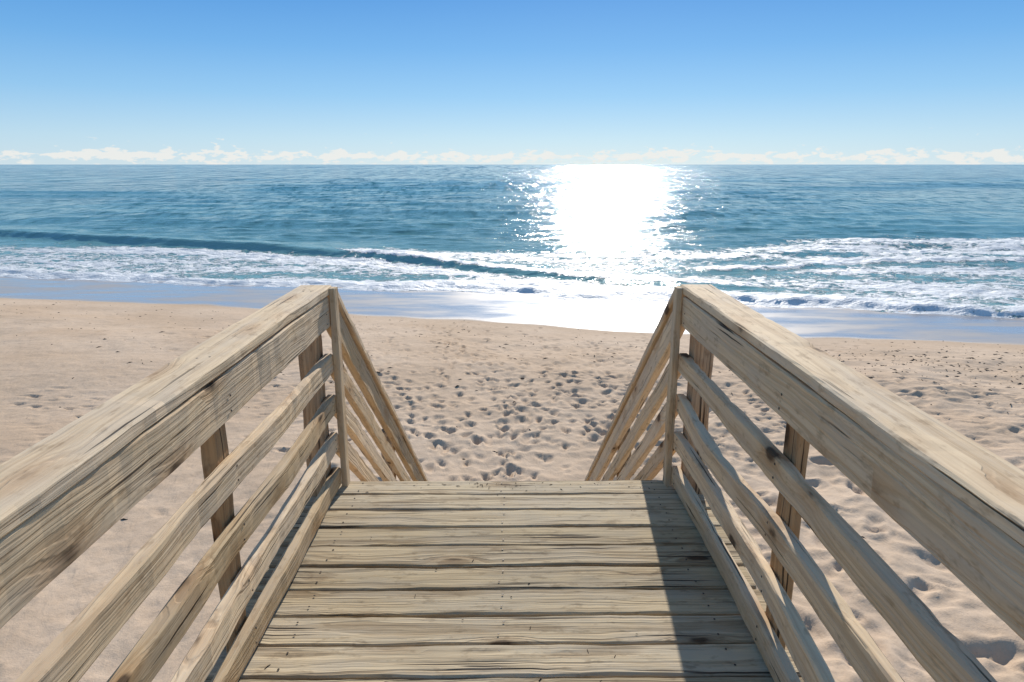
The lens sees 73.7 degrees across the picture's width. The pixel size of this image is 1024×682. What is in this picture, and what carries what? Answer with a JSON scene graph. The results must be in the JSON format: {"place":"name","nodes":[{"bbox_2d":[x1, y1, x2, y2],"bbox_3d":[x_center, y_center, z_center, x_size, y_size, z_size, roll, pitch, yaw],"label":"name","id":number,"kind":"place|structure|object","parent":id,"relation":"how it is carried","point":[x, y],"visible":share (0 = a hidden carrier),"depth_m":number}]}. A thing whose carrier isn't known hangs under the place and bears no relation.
{"place":"outdoors","nodes":[
{"label":"outdoors","id":0,"kind":"place"},
{"bbox_2d":[0,274,1023,681],"bbox_3d":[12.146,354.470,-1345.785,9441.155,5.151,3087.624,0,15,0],"label":"sand beach","id":1,"kind":"structure","parent":0,"point":[48,352],"depth_m":13.16},
{"bbox_2d":[204,480,803,681],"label":"wooden boardwalk","id":2,"kind":"structure","parent":1,"relation":"on","point":[514,581],"depth_m":2.47},
{"bbox_2d":[0,285,349,681],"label":"wooden railing","id":3,"kind":"object","parent":2,"relation":"attached to","point":[71,492],"visible":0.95,"depth_m":1.74},
{"bbox_2d":[662,284,1023,681],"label":"wooden railing","id":4,"kind":"object","parent":2,"relation":"attached to","point":[949,498],"visible":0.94,"depth_m":1.72},
{"bbox_2d":[326,291,684,480],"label":"wooden staircase","id":5,"kind":"structure","parent":1,"relation":"on","point":[622,437],"depth_m":3.98},
{"bbox_2d":[0,165,1023,318],"bbox_3d":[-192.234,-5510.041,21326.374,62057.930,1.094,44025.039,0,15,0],"label":"ocean water","id":6,"kind":"structure","parent":0,"point":[930,239],"depth_m":55.00},
{"bbox_2d":[0,0,1023,164],"label":"sky","id":7,"kind":"structure","parent":0,"point":[83,82]}
]}

